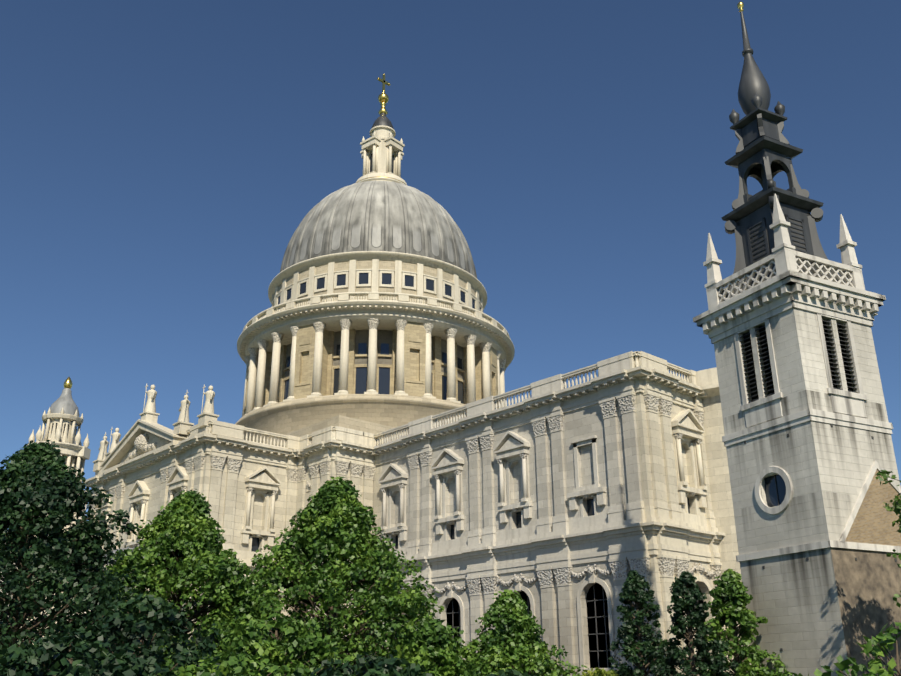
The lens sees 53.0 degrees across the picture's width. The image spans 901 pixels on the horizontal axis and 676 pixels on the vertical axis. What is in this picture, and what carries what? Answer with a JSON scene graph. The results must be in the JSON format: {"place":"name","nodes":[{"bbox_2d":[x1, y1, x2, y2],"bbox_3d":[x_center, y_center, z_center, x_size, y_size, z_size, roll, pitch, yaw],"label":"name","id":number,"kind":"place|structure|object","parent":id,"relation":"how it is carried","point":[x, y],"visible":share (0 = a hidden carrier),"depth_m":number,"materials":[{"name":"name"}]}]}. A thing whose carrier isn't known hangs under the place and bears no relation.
{"place":"outdoors","nodes":[
{"label":"outdoors","id":0,"kind":"place"},
{"bbox_2d":[0,407,90,644],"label":"towers","id":1,"kind":"structure","parent":0,"point":[74,450],"depth_m":187.26,"materials":[{"name":"beige stone"}]},
{"bbox_2d":[50,388,79,416],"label":"turret dome","id":2,"kind":"structure","parent":1,"relation":"on","point":[65,400],"depth_m":190.19,"materials":[{"name":"grey metal"}]},
{"bbox_2d":[64,377,72,388],"bbox_3d":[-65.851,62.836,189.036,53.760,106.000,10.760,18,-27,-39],"label":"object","id":3,"kind":"structure","parent":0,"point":[68,383],"depth_m":193.34,"materials":[{"name":"gold metal"}]},
{"bbox_2d":[285,330,463,379],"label":"window frames","id":4,"kind":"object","parent":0,"point":[384,336],"visible":0.02,"depth_m":131.82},
{"bbox_2d":[273,133,480,403],"bbox_3d":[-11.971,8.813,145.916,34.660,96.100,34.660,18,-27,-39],"label":"windows","id":5,"kind":"structure","parent":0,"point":[361,380],"depth_m":134.16,"materials":[{"name":"black glass"}]},
{"bbox_2d":[0,0,900,520],"label":"sky","id":6,"kind":"structure","parent":0,"point":[161,161],"materials":[{"name":"blue"}]},
{"bbox_2d":[714,308,900,675],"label":"church tower","id":7,"kind":"structure","parent":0,"point":[826,467],"depth_m":47.98,"materials":[{"name":"grey stone"}]},
{"bbox_2d":[721,11,848,300],"bbox_3d":[20.020,-12.262,58.025,7.425,21.700,7.425,18,-27,-39],"label":"spire","id":8,"kind":"object","parent":7,"relation":"on","point":[766,152],"visible":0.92,"depth_m":56.49,"materials":[{"name":"black metal"}]},
{"bbox_2d":[737,1,743,11],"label":"finial","id":9,"kind":"object","parent":8,"relation":"on","point":[740,5],"visible":0.94,"depth_m":61.91,"materials":[{"name":"gold metal"}]},
{"bbox_2d":[743,320,852,401],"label":"louvres","id":10,"kind":"object","parent":7,"relation":"in","point":[768,357],"visible":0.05,"depth_m":51.08,"materials":[{"name":"black wood"}]},
{"bbox_2d":[740,219,896,650],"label":"window openings","id":11,"kind":"object","parent":7,"relation":"in","point":[765,255],"visible":0.21,"depth_m":51.71,"materials":[{"name":"black"}]},
{"bbox_2d":[831,548,900,675],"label":"wall","id":12,"kind":"structure","parent":7,"relation":"attached to","point":[868,584],"depth_m":44.90,"materials":[{"name":"beige stone"}]},
{"bbox_2d":[875,470,900,607],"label":"tree","id":13,"kind":"object","parent":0,"point":[896,507],"depth_m":39.66,"materials":[{"name":"green plant"}]},
{"label":"churchyard paving","id":14,"kind":"structure","parent":0,"visible":0},
{"bbox_2d":[61,392,750,675],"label":"cathedral walls","id":15,"kind":"structure","parent":14,"relation":"on","point":[635,457],"depth_m":88.20,"materials":[{"name":"beige stone"}]},
{"bbox_2d":[103,548,143,560],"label":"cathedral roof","id":16,"kind":"structure","parent":15,"relation":"on","point":[114,551],"depth_m":109.10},
{"bbox_2d":[235,260,480,446],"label":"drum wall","id":17,"kind":"structure","parent":15,"relation":"on","point":[370,413],"depth_m":123.90,"materials":[{"name":"beige stone"}]},
{"bbox_2d":[244,322,497,414],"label":"drum wall","id":18,"kind":"structure","parent":17,"relation":"on","point":[414,354],"depth_m":129.84,"materials":[{"name":"beige stone"}]},
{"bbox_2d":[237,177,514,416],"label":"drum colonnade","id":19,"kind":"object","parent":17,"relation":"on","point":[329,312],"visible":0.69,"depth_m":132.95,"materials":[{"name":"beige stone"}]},
{"bbox_2d":[280,180,476,277],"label":"dome","id":20,"kind":"structure","parent":19,"relation":"on","point":[384,215],"depth_m":141.80,"materials":[{"name":"grey metal"}]},
{"bbox_2d":[356,125,406,184],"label":"stone lantern","id":21,"kind":"object","parent":20,"relation":"on","point":[382,144],"visible":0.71,"depth_m":159.19,"materials":[{"name":"beige stone"}]},
{"bbox_2d":[372,113,393,128],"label":"lantern roof","id":22,"kind":"structure","parent":21,"relation":"on","point":[382,119],"depth_m":162.62,"materials":[{"name":"grey metal"}]},
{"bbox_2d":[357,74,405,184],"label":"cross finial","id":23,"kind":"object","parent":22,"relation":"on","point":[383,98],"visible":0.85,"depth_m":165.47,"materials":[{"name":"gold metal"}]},
{"bbox_2d":[84,351,724,675],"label":"stone trim","id":24,"kind":"structure","parent":15,"relation":"attached to","point":[638,529],"depth_m":92.85,"materials":[{"name":"beige stone"}]},
{"bbox_2d":[93,384,218,471],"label":"statues","id":25,"kind":"object","parent":24,"relation":"on","point":[182,425],"visible":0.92,"depth_m":111.15,"materials":[{"name":"beige stone"}]},
{"bbox_2d":[91,318,720,605],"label":"cathedral carving","id":26,"kind":"object","parent":15,"relation":"attached to","point":[640,566],"visible":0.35,"depth_m":96.06},
{"bbox_2d":[251,497,707,667],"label":"windows","id":27,"kind":"structure","parent":15,"relation":"in","point":[590,508],"depth_m":85.05,"materials":[{"name":"black glass"}]},
{"bbox_2d":[395,585,707,667],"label":"window frames","id":28,"kind":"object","parent":15,"relation":"in","point":[595,617],"visible":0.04,"depth_m":81.66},
{"bbox_2d":[693,194,900,561],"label":"tower stone trim","id":29,"kind":"structure","parent":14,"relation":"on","point":[790,284],"depth_m":50.80,"materials":[{"name":"grey stone"}]},
{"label":"garden lawn","id":30,"kind":"structure","parent":0,"visible":0},
{"bbox_2d":[0,627,174,675],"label":"bush","id":31,"kind":"object","parent":30,"relation":"on","point":[94,659],"depth_m":16.75,"materials":[{"name":"green plant"}]},
{"bbox_2d":[0,439,199,675],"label":"tree","id":32,"kind":"object","parent":30,"relation":"on","point":[59,489],"depth_m":32.15,"materials":[{"name":"green plant"}]},
{"bbox_2d":[57,594,245,675],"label":"bush","id":33,"kind":"object","parent":30,"relation":"on","point":[119,620],"depth_m":23.36,"materials":[{"name":"green plant"}]},
{"bbox_2d":[37,488,318,675],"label":"tree","id":34,"kind":"object","parent":30,"relation":"on","point":[182,522],"depth_m":37.35,"materials":[{"name":"green plant"}]},
{"bbox_2d":[177,651,290,675],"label":"bush","id":35,"kind":"object","parent":30,"relation":"on","point":[251,666],"depth_m":19.45,"materials":[{"name":"green plant"}]},
{"bbox_2d":[200,613,350,675],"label":"bush","id":36,"kind":"object","parent":30,"relation":"on","point":[294,646],"depth_m":26.09,"materials":[{"name":"green plant"}]},
{"bbox_2d":[199,476,475,675],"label":"tree","id":37,"kind":"object","parent":30,"relation":"on","point":[350,517],"depth_m":36.62,"materials":[{"name":"green plant"}]},
{"bbox_2d":[310,649,431,675],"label":"bush","id":38,"kind":"object","parent":30,"relation":"on","point":[378,666],"depth_m":19.87,"materials":[{"name":"green plant"}]},
{"bbox_2d":[396,618,475,675],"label":"tree","id":39,"kind":"object","parent":30,"relation":"on","point":[433,636],"depth_m":28.57,"materials":[{"name":"green plant"}]},
{"bbox_2d":[484,668,535,675],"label":"tree","id":40,"kind":"object","parent":30,"relation":"on","point":[508,672],"visible":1,"depth_m":22.66,"materials":[{"name":"green plant"}]},
{"bbox_2d":[459,589,588,675],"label":"tree","id":41,"kind":"object","parent":30,"relation":"on","point":[506,613],"depth_m":33.63,"materials":[{"name":"green plant"}]},
{"bbox_2d":[581,668,617,675],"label":"yellow shrub","id":42,"kind":"object","parent":30,"relation":"on","point":[599,672],"visible":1,"depth_m":31.27,"materials":[{"name":"yellow plant"}]},
{"bbox_2d":[608,570,678,675],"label":"tree","id":43,"kind":"object","parent":30,"relation":"on","point":[627,631],"depth_m":46.85,"materials":[{"name":"green plant"}]},
{"bbox_2d":[653,571,738,675],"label":"tree","id":44,"kind":"object","parent":30,"relation":"on","point":[678,619],"depth_m":46.08,"materials":[{"name":"green plant"}]},
{"bbox_2d":[700,569,786,675],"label":"tree","id":45,"kind":"object","parent":30,"relation":"on","point":[742,615],"depth_m":47.25,"materials":[{"name":"green plant"}]},
{"bbox_2d":[776,671,802,675],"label":"bush","id":46,"kind":"object","parent":30,"relation":"on","point":[787,673],"visible":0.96,"depth_m":23.24,"materials":[{"name":"green plant"}]},
{"bbox_2d":[808,622,900,675],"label":"bush","id":47,"kind":"object","parent":30,"relation":"on","point":[887,640],"depth_m":17.11,"materials":[{"name":"green plant"}]}
]}

